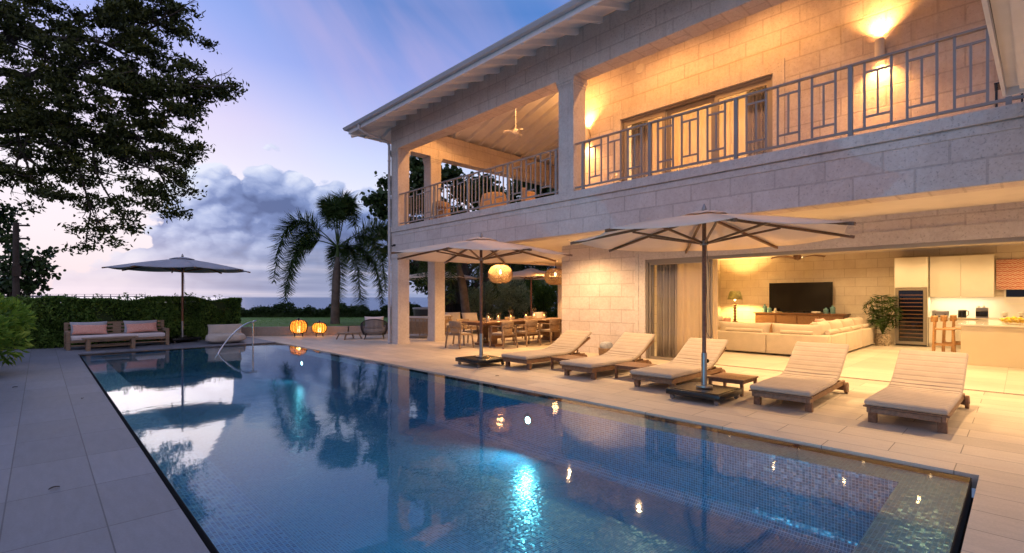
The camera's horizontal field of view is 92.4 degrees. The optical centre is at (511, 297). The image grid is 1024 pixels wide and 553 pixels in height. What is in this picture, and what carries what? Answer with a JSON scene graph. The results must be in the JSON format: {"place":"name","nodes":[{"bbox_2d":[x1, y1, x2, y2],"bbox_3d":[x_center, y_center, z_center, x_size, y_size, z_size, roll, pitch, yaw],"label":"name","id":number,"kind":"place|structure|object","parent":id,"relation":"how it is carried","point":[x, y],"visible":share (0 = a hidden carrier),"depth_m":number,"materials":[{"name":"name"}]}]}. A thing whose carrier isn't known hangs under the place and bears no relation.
{"place":"outdoors","nodes":[
{"label":"outdoors","id":0,"kind":"place"},
{"bbox_2d":[5,294,146,299],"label":"pier","id":1,"kind":"structure","parent":0,"point":[41,295],"depth_m":159.25,"materials":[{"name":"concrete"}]},
{"bbox_2d":[0,336,275,552],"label":"side terrace","id":2,"kind":"structure","parent":0,"point":[111,493],"depth_m":4.22,"materials":[{"name":"stone"}]},
{"bbox_2d":[82,336,138,350],"bbox_3d":[-11.573,1.325,14.151,1.240,0.350,0.444,0,0,-45],"label":"coffee table","id":3,"kind":"object","parent":2,"relation":"on","point":[88,346],"visible":1,"depth_m":14.04,"materials":[{"name":"brown wood"}]},
{"bbox_2d":[64,320,168,350],"bbox_3d":[-11.962,1.112,14.926,0.780,0.776,2.420,0,0,44],"label":"garden sofa","id":4,"kind":"object","parent":2,"relation":"on","point":[142,330],"visible":1,"depth_m":14.86,"materials":[{"name":"brown wood"}]},
{"bbox_2d":[2,292,242,349],"bbox_3d":[-13.749,0.687,15.280,9.473,1.755,1.729,0,0,-44],"label":"hedge","id":5,"kind":"object","parent":2,"relation":"on","point":[55,313],"visible":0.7,"depth_m":15.89,"materials":[{"name":"green plant"}]},
{"bbox_2d":[101,254,250,342],"bbox_3d":[-11.108,0.011,16.538,3.888,2.976,3.888,0,0,25],"label":"parasol","id":6,"kind":"object","parent":2,"relation":"on","point":[182,264],"visible":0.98,"depth_m":16.38,"materials":[{"name":"grey"}]},
{"bbox_2d":[205,324,245,342],"bbox_3d":[-9.461,1.195,16.232,1.186,0.590,0.940,0,0,-30],"label":"bean bag sofa","id":7,"kind":"object","parent":2,"relation":"on","point":[219,333],"visible":0.91,"depth_m":16.16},
{"bbox_2d":[31,297,556,310],"bbox_3d":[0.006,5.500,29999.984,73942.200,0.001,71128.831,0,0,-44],"label":"sea","id":8,"kind":"structure","parent":0,"point":[372,303],"depth_m":642.62,"materials":[{"name":"blue liquid"}]},
{"bbox_2d":[239,316,557,327],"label":"lawn","id":9,"kind":"structure","parent":0,"point":[289,320],"depth_m":25.17,"materials":[{"name":"green plant"}]},
{"bbox_2d":[266,189,387,323],"bbox_3d":[-7.758,-1.936,22.228,6.441,6.259,2.922,0,0,-1],"label":"palm tree","id":10,"kind":"object","parent":9,"relation":"on","point":[337,208],"visible":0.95,"depth_m":21.75,"materials":[{"name":"green plant"}]},
{"bbox_2d":[240,300,557,316],"bbox_3d":[-5.246,0.690,29.547,23.642,1.206,1.289,0,0,0],"label":"shoreline hedge","id":11,"kind":"object","parent":9,"relation":"on","point":[280,309],"visible":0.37,"depth_m":29.15,"materials":[{"name":"green plant"}]},
{"bbox_2d":[409,271,478,280],"bbox_3d":[-3.382,0.054,22.556,3.668,2.889,3.668,0,0,30],"label":"parasol","id":12,"kind":"object","parent":9,"relation":"on","point":[466,277],"visible":0.1,"depth_m":21.92,"materials":[{"name":"grey"}]},
{"bbox_2d":[411,260,500,318],"bbox_3d":[-2.389,-1.294,21.544,4.124,5.612,4.141,0,0,-44],"label":"palm tree","id":13,"kind":"object","parent":9,"relation":"on","point":[463,291],"visible":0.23,"depth_m":21.38,"materials":[{"name":"green plant"}]},
{"bbox_2d":[358,155,554,317],"bbox_3d":[-0.925,-2.852,25.312,13.425,8.370,4.032,0,0,-9],"label":"sea grape tree","id":14,"kind":"object","parent":9,"relation":"on","point":[375,202],"visible":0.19,"depth_m":24.07,"materials":[{"name":"green plant"}]},
{"bbox_2d":[445,304,473,318],"bbox_3d":[-2.836,0.925,24.651,2.416,1.150,0.130,0,0,-34],"label":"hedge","id":15,"kind":"object","parent":9,"relation":"on","point":[448,307],"visible":0.11,"depth_m":24.54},
{"bbox_2d":[445,273,479,306],"bbox_3d":[-3.574,-0.025,31.404,3.875,3.242,3.834,0,0,-44],"label":"undergrowth bush","id":16,"kind":"object","parent":9,"relation":"on","point":[470,286],"visible":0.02,"depth_m":30.80,"materials":[{"name":"green plant"}]},
{"bbox_2d":[468,282,509,319],"bbox_3d":[-1.268,0.357,24.452,2.342,2.316,2.176,0,0,7],"label":"garden shrub","id":17,"kind":"object","parent":9,"relation":"on","point":[490,301],"visible":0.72,"depth_m":24.27,"materials":[{"name":"green plant"}]},
{"bbox_2d":[461,263,522,315],"bbox_3d":[-1.453,-1.797,29.139,4.443,6.206,4.432,0,0,-44],"label":"palm tree","id":18,"kind":"object","parent":9,"relation":"on","point":[517,266],"visible":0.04,"depth_m":28.88,"materials":[{"name":"green plant"}]},
{"bbox_2d":[485,271,534,318],"bbox_3d":[-0.126,0.038,25.618,2.765,2.976,2.684,0,0,-4],"label":"garden shrub","id":19,"kind":"object","parent":9,"relation":"on","point":[513,296],"visible":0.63,"depth_m":25.20,"materials":[{"name":"green plant"}]},
{"bbox_2d":[518,269,557,317],"bbox_3d":[1.805,-0.022,26.532,3.025,3.072,2.693,0,0,34],"label":"garden shrub","id":20,"kind":"object","parent":9,"relation":"on","point":[545,295],"visible":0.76,"depth_m":25.88,"materials":[{"name":"green plant"}]},
{"bbox_2d":[412,307,427,315],"bbox_3d":[-4.064,0.840,23.842,1.540,0.700,1.540,0,0,-44],"label":"hot tub","id":21,"kind":"object","parent":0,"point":[420,311],"visible":0.36,"depth_m":23.19,"materials":[{"name":"grey"}]},
{"bbox_2d":[0,0,995,497],"label":"sky","id":22,"kind":"structure","parent":0,"point":[312,69],"materials":[{"name":"blue"}]},
{"bbox_2d":[605,172,619,183],"bbox_3d":[2.576,-2.663,12.137,0.376,0.901,0.408,0,0,-30],"label":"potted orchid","id":23,"kind":"object","parent":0,"point":[614,177],"visible":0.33,"depth_m":12.18,"materials":[{"name":"white plant"}]},
{"bbox_2d":[247,327,1023,552],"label":"pool deck","id":24,"kind":"structure","parent":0,"point":[980,443],"depth_m":6.28,"materials":[{"name":"stone"}]},
{"bbox_2d":[289,318,307,336],"bbox_3d":[-8.124,1.143,18.688,0.659,0.715,0.659,0,0,-44],"label":"lantern","id":25,"kind":"object","parent":24,"relation":"on","point":[300,327],"visible":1,"depth_m":18.50,"materials":[{"name":"brown"}]},
{"bbox_2d":[312,320,326,336],"bbox_3d":[-7.359,1.192,18.758,0.559,0.615,0.559,0,0,-44],"label":"lantern","id":26,"kind":"object","parent":24,"relation":"on","point":[319,327],"visible":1,"depth_m":18.60,"materials":[{"name":"brown"}]},
{"bbox_2d":[336,332,361,339],"bbox_3d":[-5.847,1.387,17.618,0.528,0.245,0.771,0,0,36],"label":"coffee table","id":27,"kind":"object","parent":24,"relation":"on","point":[346,333],"visible":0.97,"depth_m":17.54,"materials":[{"name":"brown wood"}]},
{"bbox_2d":[241,319,504,335],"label":"retaining wall","id":28,"kind":"structure","parent":24,"relation":"on","point":[279,331],"depth_m":19.21,"materials":[{"name":"stone"}]},
{"bbox_2d":[360,316,387,339],"bbox_3d":[-4.984,1.091,17.775,0.974,0.826,0.895,0,0,-14],"label":"rope armchair","id":29,"kind":"object","parent":24,"relation":"on","point":[373,325],"visible":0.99,"depth_m":17.47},
{"bbox_2d":[409,316,427,333],"bbox_3d":[-3.475,1.091,18.416,1.788,0.826,0.864,0,0,21],"label":"wicker sofa","id":30,"kind":"object","parent":24,"relation":"on","point":[418,324],"visible":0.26,"depth_m":18.00,"materials":[{"name":"brown wicker"}]},
{"bbox_2d":[419,314,452,335],"bbox_3d":[-2.971,1.091,19.847,0.865,0.826,2.048,0,0,21],"label":"wicker sofa","id":31,"kind":"object","parent":24,"relation":"on","point":[448,318],"visible":0.09,"depth_m":19.78,"materials":[{"name":"fabric"}]},
{"bbox_2d":[445,321,473,348],"bbox_3d":[-1.566,1.100,14.615,0.656,0.805,0.607,0,0,40],"label":"dining chair","id":32,"kind":"object","parent":24,"relation":"on","point":[454,326],"visible":1,"depth_m":14.41,"materials":[{"name":"brown wood"}]},
{"bbox_2d":[445,312,478,331],"bbox_3d":[-2.012,1.057,20.266,2.000,0.887,0.800,0,0,-24],"label":"daybed","id":33,"kind":"object","parent":24,"relation":"on","point":[469,316],"visible":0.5,"depth_m":20.27,"materials":[{"name":"beige fabric"}]},
{"bbox_2d":[452,319,478,344],"bbox_3d":[-1.474,1.100,15.741,0.656,0.805,0.607,0,0,-44],"label":"dining chair","id":34,"kind":"object","parent":24,"relation":"on","point":[464,329],"visible":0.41,"depth_m":15.75,"materials":[{"name":"brown wood"}]},
{"bbox_2d":[391,233,572,367],"bbox_3d":[-0.687,0.025,10.912,3.778,2.947,3.778,0,0,-8],"label":"parasol","id":35,"kind":"object","parent":24,"relation":"on","point":[481,249],"visible":0.99,"depth_m":10.88,"materials":[{"name":"grey"}]},
{"bbox_2d":[477,318,501,342],"bbox_3d":[-0.738,1.100,16.491,0.656,0.805,0.607,0,0,-41],"label":"dining chair","id":36,"kind":"object","parent":24,"relation":"on","point":[498,329],"visible":0.25,"depth_m":16.48,"materials":[{"name":"brown wood"}]},
{"bbox_2d":[489,321,517,348],"bbox_3d":[-0.249,1.100,14.584,0.607,0.805,0.656,0,0,43],"label":"dining chair","id":37,"kind":"object","parent":24,"relation":"on","point":[508,326],"visible":1,"depth_m":14.39,"materials":[{"name":"brown wood"}]},
{"bbox_2d":[461,317,561,346],"bbox_3d":[0.315,1.123,16.261,4.300,0.755,1.082,0,0,-44],"label":"dining table","id":38,"kind":"object","parent":24,"relation":"on","point":[545,336],"visible":0.63,"depth_m":15.52,"materials":[{"name":"brown wood"}]},
{"bbox_2d":[501,317,525,340],"bbox_3d":[0.045,1.100,17.189,0.607,0.805,0.656,0,0,43],"label":"dining chair","id":39,"kind":"object","parent":24,"relation":"on","point":[520,328],"visible":0.32,"depth_m":17.14,"materials":[{"name":"brown wood"}]},
{"bbox_2d":[486,266,559,329],"bbox_3d":[0.844,0.054,21.625,3.668,2.889,3.668,0,0,15],"label":"parasol","id":40,"kind":"object","parent":24,"relation":"on","point":[530,273],"visible":0.73,"depth_m":21.32,"materials":[{"name":"grey"}]},
{"bbox_2d":[80,343,973,552],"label":"swimming pool","id":41,"kind":"structure","parent":24,"relation":"in","point":[268,448],"depth_m":5.72,"materials":[{"name":"blue"}]},
{"bbox_2d":[217,320,256,353],"bbox_3d":[-7.933,1.180,14.162,0.046,0.954,2.131,0,0,0],"label":"pool handrail","id":42,"kind":"object","parent":41,"relation":"on","point":[233,333],"visible":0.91,"depth_m":14.52,"materials":[{"name":"silver metal"}]},
{"bbox_2d":[514,320,541,346],"bbox_3d":[0.492,1.100,15.325,0.656,0.805,0.607,0,0,-41],"label":"dining chair","id":43,"kind":"object","parent":24,"relation":"on","point":[530,326],"visible":1,"depth_m":15.12,"materials":[{"name":"brown wood"}]},
{"bbox_2d":[518,312,543,330],"bbox_3d":[0.845,1.070,21.197,0.820,0.860,0.940,0,0,26],"label":"outdoor armchair","id":44,"kind":"object","parent":24,"relation":"on","point":[538,314],"visible":0.2,"depth_m":20.90,"materials":[{"name":"fabric"}]},
{"bbox_2d":[501,330,591,369],"bbox_3d":[0.827,1.151,11.076,2.250,0.697,0.824,0,0,-44],"label":"sun lounger","id":45,"kind":"object","parent":24,"relation":"on","point":[568,342],"visible":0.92,"depth_m":11.10,"materials":[{"name":"fabric"}]},
{"bbox_2d":[537,319,561,343],"bbox_3d":[1.264,1.100,16.068,0.607,0.805,0.656,0,0,44],"label":"dining chair","id":46,"kind":"object","parent":24,"relation":"on","point":[554,324],"visible":0.97,"depth_m":15.85,"materials":[{"name":"brown wood"}]},
{"bbox_2d":[550,355,584,371],"bbox_3d":[1.204,1.375,10.288,0.600,0.250,0.560,0,0,-44],"label":"side table","id":47,"kind":"object","parent":24,"relation":"on","point":[560,358],"visible":0.56,"depth_m":10.22,"materials":[{"name":"brown wood"}]},
{"bbox_2d":[598,342,612,354],"bbox_3d":[2.361,1.311,12.331,0.351,0.384,0.440,0,0,38],"label":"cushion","id":48,"kind":"object","parent":24,"relation":"on","point":[604,347],"visible":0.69,"depth_m":12.19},
{"bbox_2d":[560,332,654,379],"bbox_3d":[1.972,1.139,9.876,2.235,0.722,0.824,0,0,-44],"label":"sun lounger","id":49,"kind":"object","parent":24,"relation":"on","point":[629,347],"visible":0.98,"depth_m":9.91,"materials":[{"name":"fabric"}]},
{"bbox_2d":[614,362,656,377],"bbox_3d":[2.299,1.375,9.121,0.600,0.250,0.560,0,0,-44],"label":"side table","id":50,"kind":"object","parent":24,"relation":"on","point":[630,365],"visible":0.58,"depth_m":9.07,"materials":[{"name":"brown wood"}]},
{"bbox_2d":[629,337,727,386],"bbox_3d":[3.022,1.148,8.720,2.246,0.704,0.824,0,0,-45],"label":"sun lounger","id":51,"kind":"object","parent":24,"relation":"on","point":[684,364],"visible":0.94,"depth_m":8.71,"materials":[{"name":"fabric"}]},
{"bbox_2d":[343,0,1023,394],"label":"house","id":52,"kind":"structure","parent":24,"relation":"on","point":[911,142],"depth_m":9.93,"materials":[{"name":"beige stone"}]},
{"bbox_2d":[429,201,450,219],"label":"wicker lounge chair","id":53,"kind":"object","parent":52,"relation":"on","point":[445,204],"visible":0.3,"depth_m":15.59,"materials":[{"name":"brown wicker"}]},
{"bbox_2d":[436,206,445,217],"bbox_3d":[-2.246,-2.532,15.461,0.339,0.643,0.339,0,0,-44],"label":"balcony stool","id":54,"kind":"object","parent":52,"relation":"on","point":[440,211],"visible":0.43,"depth_m":15.41,"materials":[{"name":"brown wood"}]},
{"bbox_2d":[479,192,506,209],"bbox_3d":[-0.608,-2.774,15.919,1.042,1.128,0.888,0,0,-24],"label":"wicker lounge chair","id":55,"kind":"object","parent":52,"relation":"on","point":[498,200],"visible":0.23,"depth_m":15.51,"materials":[{"name":"brown wicker"}]},
{"bbox_2d":[488,265,512,282],"bbox_3d":[-0.354,-0.940,14.922,0.757,1.017,0.755,0,0,-44],"label":"pendant lamp","id":56,"kind":"object","parent":52,"relation":"hanging from","point":[499,279],"visible":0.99,"depth_m":14.71,"materials":[{"name":"wicker"}]},
{"bbox_2d":[503,109,522,136],"bbox_3d":[0.155,-5.600,14.751,0.687,1.460,0.597,0,0,29],"label":"ceiling fan","id":57,"kind":"object","parent":52,"relation":"hanging from","point":[515,131],"visible":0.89,"depth_m":14.66,"materials":[{"name":"white paint"}]},
{"bbox_2d":[521,188,534,201],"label":"wicker lounge chair","id":58,"kind":"object","parent":52,"relation":"on","point":[530,193],"visible":0.32,"depth_m":13.95,"materials":[{"name":"brown wicker"}]},
{"bbox_2d":[544,268,561,284],"bbox_3d":[1.469,-0.940,16.677,0.757,1.017,0.755,0,0,-44],"label":"pendant lamp","id":59,"kind":"object","parent":52,"relation":"hanging from","point":[555,277],"visible":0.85,"depth_m":16.46,"materials":[{"name":"wicker"}]},
{"bbox_2d":[585,128,589,139],"bbox_3d":[2.021,-4.360,13.211,0.170,0.320,0.140,0,0,-44],"label":"wall sconce","id":60,"kind":"object","parent":52,"relation":"attached to","point":[587,135],"depth_m":13.14,"materials":[{"name":"paint"}]},
{"bbox_2d":[631,120,647,179],"bbox_3d":[3.259,-3.350,12.564,0.132,2.260,0.496,0,0,-44],"label":"curtain","id":61,"kind":"object","parent":52,"relation":"hanging from","point":[634,171],"visible":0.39,"depth_m":12.56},
{"bbox_2d":[657,264,676,357],"bbox_3d":[3.812,0.310,12.076,0.158,2.340,0.566,0,0,-44],"label":"curtain","id":62,"kind":"object","parent":52,"relation":"hanging from","point":[666,310],"visible":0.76,"depth_m":12.05,"materials":[{"name":"fabric"}]},
{"bbox_2d":[649,259,709,359],"bbox_3d":[3.883,0.320,11.499,0.060,2.340,1.490,0,0,-44],"label":"sliding door","id":63,"kind":"structure","parent":52,"relation":"in","point":[687,261],"depth_m":11.71,"materials":[{"name":"brown metal"}]},
{"bbox_2d":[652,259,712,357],"bbox_3d":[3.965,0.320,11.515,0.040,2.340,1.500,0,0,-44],"label":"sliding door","id":64,"kind":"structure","parent":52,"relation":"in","point":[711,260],"depth_m":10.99,"materials":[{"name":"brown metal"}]},
{"bbox_2d":[677,260,717,361],"bbox_3d":[4.345,0.310,11.522,0.079,2.340,0.988,0,0,-44],"label":"curtain","id":65,"kind":"object","parent":52,"relation":"hanging from","point":[689,300],"visible":0.5,"depth_m":11.61,"materials":[{"name":"fabric"}]},
{"bbox_2d":[637,86,764,176],"bbox_3d":[4.327,-3.350,11.511,0.106,2.260,3.398,0,0,-44],"label":"glass door","id":66,"kind":"structure","parent":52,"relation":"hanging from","point":[702,134],"depth_m":11.42,"materials":[{"name":"glass"}]},
{"bbox_2d":[718,271,719,315],"bbox_3d":[7.889,0.215,19.269,1.388,2.530,0.132,0,0,-44],"label":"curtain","id":67,"kind":"object","parent":52,"relation":"hanging from","point":[718,293],"visible":0.16,"depth_m":19.62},
{"bbox_2d":[747,86,766,156],"bbox_3d":[5.300,-3.350,10.442,0.132,2.260,0.609,0,0,-44],"label":"curtain","id":68,"kind":"object","parent":52,"relation":"hanging from","point":[760,123],"visible":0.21,"depth_m":10.48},
{"bbox_2d":[771,255,825,260],"bbox_3d":[8.079,-1.274,13.903,1.319,0.449,1.145,0,0,29],"label":"ceiling fan","id":69,"kind":"object","parent":52,"relation":"hanging from","point":[797,257],"visible":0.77,"depth_m":13.69,"materials":[{"name":"brown wood"}]},
{"bbox_2d":[875,37,884,56],"bbox_3d":[6.451,-4.360,8.606,0.170,0.320,0.140,0,0,-44],"label":"wall sconce","id":70,"kind":"object","parent":52,"relation":"attached to","point":[879,46],"depth_m":8.54,"materials":[{"name":"paint"}]},
{"bbox_2d":[930,254,994,296],"bbox_3d":[13.330,-0.615,14.554,0.498,1.210,1.395,0,0,-44],"label":"wall cabinet","id":71,"kind":"object","parent":52,"relation":"attached to","point":[964,276],"depth_m":14.34,"materials":[{"name":"white"}]},
{"bbox_2d":[930,256,960,296],"bbox_3d":[12.917,-0.612,14.640,0.023,1.205,0.693,0,0,-44],"label":"door","id":72,"kind":"structure","parent":71,"relation":"in","point":[945,272],"depth_m":14.62,"materials":[{"name":"wood"}]},
{"bbox_2d":[961,254,993,296],"bbox_3d":[13.401,-0.612,14.137,0.023,1.205,0.690,0,0,-44],"label":"door","id":73,"kind":"structure","parent":71,"relation":"in","point":[977,271],"depth_m":14.12,"materials":[{"name":"wood"}]},
{"bbox_2d":[1004,289,1023,303],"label":"kitchen window","id":74,"kind":"structure","parent":52,"relation":"attached to","point":[1014,293],"depth_m":13.94,"materials":[{"name":"black"}]},
{"bbox_2d":[996,259,1023,289],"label":"roman blind","id":75,"kind":"object","parent":74,"relation":"hanging from","point":[1009,274],"visible":1,"depth_m":13.94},
{"bbox_2d":[570,204,855,405],"bbox_3d":[2.842,0.054,7.258,3.668,2.889,3.668,0,0,-10],"label":"parasol","id":76,"kind":"object","parent":24,"relation":"on","point":[704,230],"visible":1,"depth_m":7.25,"materials":[{"name":"fabric"}]},
{"bbox_2d":[707,372,757,396],"bbox_3d":[3.503,1.375,7.782,0.600,0.250,0.560,0,0,-44],"label":"side table","id":77,"kind":"object","parent":24,"relation":"on","point":[725,378],"visible":0.83,"depth_m":7.66,"materials":[{"name":"brown wood"}]},
{"bbox_2d":[749,341,848,412],"bbox_3d":[4.347,1.123,7.330,2.228,0.753,0.824,0,0,-45],"label":"sun lounger","id":78,"kind":"object","parent":24,"relation":"on","point":[809,375],"visible":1,"depth_m":7.43,"materials":[{"name":"fabric"}]},
{"bbox_2d":[863,349,969,433],"bbox_3d":[5.261,1.136,6.324,2.231,0.729,0.824,0,0,-43],"label":"sun lounger","id":79,"kind":"object","parent":24,"relation":"on","point":[926,385],"visible":1,"depth_m":6.41,"materials":[{"name":"fabric"}]},
{"bbox_2d":[727,291,742,321],"bbox_3d":[8.459,0.355,18.613,0.540,1.170,0.540,0,0,-44],"label":"table lamp","id":80,"kind":"object","parent":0,"point":[734,295],"visible":0.94,"depth_m":18.50,"materials":[{"name":"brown wood"}]},
{"bbox_2d":[651,342,1023,395],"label":"indoor floor","id":81,"kind":"structure","parent":0,"point":[873,362],"depth_m":10.61,"materials":[{"name":"tile"}]},
{"bbox_2d":[718,315,730,329],"bbox_3d":[6.815,1.042,16.824,2.750,0.816,1.000,0,0,-44],"label":"sofa","id":82,"kind":"object","parent":81,"relation":"on","point":[720,318],"visible":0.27,"depth_m":17.11,"materials":[{"name":"beige fabric"}]},
{"bbox_2d":[718,317,876,354],"bbox_3d":[8.128,1.028,15.207,5.600,0.845,4.250,0,0,-44],"label":"corner sofa","id":83,"kind":"object","parent":81,"relation":"on","point":[855,333],"visible":0.79,"depth_m":13.00,"materials":[{"name":"beige fabric"}]},
{"bbox_2d":[753,312,850,331],"bbox_3d":[10.305,0.990,17.565,0.683,0.860,2.930,0,0,-44],"label":"tv console","id":84,"kind":"object","parent":81,"relation":"on","point":[787,318],"visible":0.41,"depth_m":17.44,"materials":[{"name":"brown wood"}]},
{"bbox_2d":[769,282,832,312],"bbox_3d":[10.321,0.017,17.615,0.200,1.093,2.040,0,0,-44],"label":"television","id":85,"kind":"object","parent":84,"relation":"on","point":[806,297],"visible":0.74,"depth_m":17.57,"materials":[{"name":"black"}]},
{"bbox_2d":[830,305,835,313],"bbox_3d":[10.947,0.418,16.747,0.160,0.280,0.158,0,0,-44],"label":"vase","id":86,"kind":"object","parent":84,"relation":"on","point":[832,309],"visible":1,"depth_m":16.70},
{"bbox_2d":[863,294,902,345],"bbox_3d":[11.504,0.695,15.214,1.059,1.603,1.010,0,0,18],"label":"potted palm","id":87,"kind":"object","parent":81,"relation":"on","point":[881,320],"visible":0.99,"depth_m":15.11,"materials":[{"name":"green plant"}]},
{"bbox_2d":[895,288,926,345],"bbox_3d":[12.453,0.595,15.261,0.752,1.770,0.750,0,0,-44],"label":"wine fridge","id":88,"kind":"object","parent":81,"relation":"on","point":[912,325],"visible":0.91,"depth_m":15.06,"materials":[{"name":"glass"}]},
{"bbox_2d":[895,257,930,346],"bbox_3d":[12.477,0.138,15.284,0.705,2.715,0.800,0,0,-44],"label":"tall cabinet","id":89,"kind":"object","parent":81,"relation":"on","point":[913,272],"visible":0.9,"depth_m":15.01,"materials":[{"name":"wood"}]},
{"bbox_2d":[931,316,955,351],"bbox_3d":[11.390,0.997,12.970,0.470,1.002,0.498,0,0,-44],"label":"bar stool","id":90,"kind":"object","parent":81,"relation":"on","point":[934,319],"visible":0.94,"depth_m":12.93,"materials":[{"name":"brown wood"}]},
{"bbox_2d":[940,315,960,351],"bbox_3d":[11.890,0.997,13.243,0.470,1.002,0.498,0,0,-44],"label":"bar stool","id":91,"kind":"object","parent":81,"relation":"on","point":[943,318],"visible":0.59,"depth_m":13.30,"materials":[{"name":"brown wood"}]},
{"bbox_2d":[950,315,960,351],"bbox_3d":[12.390,0.997,13.516,0.470,1.002,0.498,0,0,-44],"label":"bar stool","id":92,"kind":"object","parent":81,"relation":"on","point":[953,318],"visible":0.42,"depth_m":13.49,"materials":[{"name":"brown wood"}]},
{"bbox_2d":[928,297,1023,348],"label":"kitchen counter","id":93,"kind":"object","parent":81,"relation":"on","point":[996,306],"visible":0.38,"depth_m":14.46,"materials":[{"name":"ceramic"}]},
{"bbox_2d":[932,310,948,316],"bbox_3d":[12.907,0.493,14.775,0.210,0.204,0.380,0,0,-44],"label":"toaster","id":94,"kind":"object","parent":93,"relation":"on","point":[938,313],"visible":0.84,"depth_m":14.72,"materials":[{"name":"silver metal"}]},
{"bbox_2d":[929,319,956,343],"bbox_3d":[12.782,1.015,14.563,0.023,0.750,0.638,0,0,-44],"label":"door","id":95,"kind":"structure","parent":93,"relation":"in","point":[948,323],"depth_m":14.59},
{"bbox_2d":[958,309,968,317],"bbox_3d":[13.220,0.475,14.396,0.216,0.240,0.190,0,0,9],"label":"kettle","id":96,"kind":"object","parent":93,"relation":"on","point":[961,313],"visible":1,"depth_m":14.33,"materials":[{"name":"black metal"}]},
{"bbox_2d":[957,319,977,340],"bbox_3d":[13.230,1.015,14.098,0.023,0.750,0.638,0,0,-44],"label":"door","id":97,"kind":"structure","parent":93,"relation":"in","point":[958,320],"depth_m":14.29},
{"bbox_2d":[976,306,987,317],"bbox_3d":[13.499,0.415,14.095,0.280,0.360,0.260,0,0,-44],"label":"coffee machine","id":98,"kind":"object","parent":93,"relation":"on","point":[981,312],"visible":0.98,"depth_m":14.03,"materials":[{"name":"silver metal"}]},
{"bbox_2d":[1001,312,1007,317],"bbox_3d":[13.816,0.500,13.763,0.143,0.190,0.138,0,0,-44],"label":"storage pot","id":99,"kind":"object","parent":93,"relation":"on","point":[1004,314],"visible":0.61,"depth_m":13.72,"materials":[{"name":"beige ceramic"}]},
{"bbox_2d":[958,319,1023,368],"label":"kitchen island","id":100,"kind":"structure","parent":0,"point":[993,343],"depth_m":10.62,"materials":[{"name":"paint"}]},
{"bbox_2d":[998,316,1023,324],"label":"fruit bowl","id":101,"kind":"object","parent":100,"relation":"on","point":[1014,319],"visible":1,"depth_m":10.65,"materials":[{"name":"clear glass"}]},
{"bbox_2d":[981,0,1023,96],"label":"porch roof","id":102,"kind":"structure","parent":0,"point":[1004,19],"depth_m":4.46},
{"bbox_2d":[994,82,1022,106],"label":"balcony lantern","id":103,"kind":"object","parent":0,"point":[997,87],"visible":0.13,"depth_m":6.53,"materials":[{"name":"black metal"}]},
{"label":"far ground","id":104,"kind":"structure","parent":0,"visible":0},
{"bbox_2d":[12,222,29,296],"bbox_3d":[-21.034,-0.848,21.038,0.639,4.696,0.374,0,0,-28],"label":"utility pole","id":105,"kind":"object","parent":104,"relation":"on","point":[16,270],"visible":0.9,"depth_m":20.92,"materials":[{"name":"brown wood"}]},
{"bbox_2d":[0,203,65,297],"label":"sea grape tree","id":106,"kind":"object","parent":104,"relation":"on","point":[29,285],"visible":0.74,"depth_m":22.07,"materials":[{"name":"green plant"}]},
{"bbox_2d":[0,0,249,255],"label":"rain tree","id":107,"kind":"object","parent":104,"relation":"on","point":[30,116],"visible":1,"depth_m":21.63,"materials":[{"name":"green plant"}]},
{"bbox_2d":[409,260,478,297],"bbox_3d":[-4.338,-2.309,32.259,6.070,7.642,6.310,0,0,-44],"label":"dark tree","id":108,"kind":"object","parent":104,"relation":"on","point":[419,289],"visible":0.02,"depth_m":31.51,"materials":[{"name":"green plant"}]},
{"bbox_2d":[490,263,548,288],"bbox_3d":[0.064,-2.456,34.980,6.125,7.930,6.804,0,0,2],"label":"dark tree","id":109,"kind":"object","parent":104,"relation":"on","point":[538,267],"visible":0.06,"depth_m":33.33,"materials":[{"name":"green plant"}]},
{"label":"ground","id":110,"kind":"structure","parent":0,"visible":0},
{"bbox_2d":[0,293,37,365],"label":"leafy bush","id":111,"kind":"object","parent":110,"relation":"on","point":[16,331],"visible":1,"depth_m":9.72,"materials":[{"name":"green plant"}]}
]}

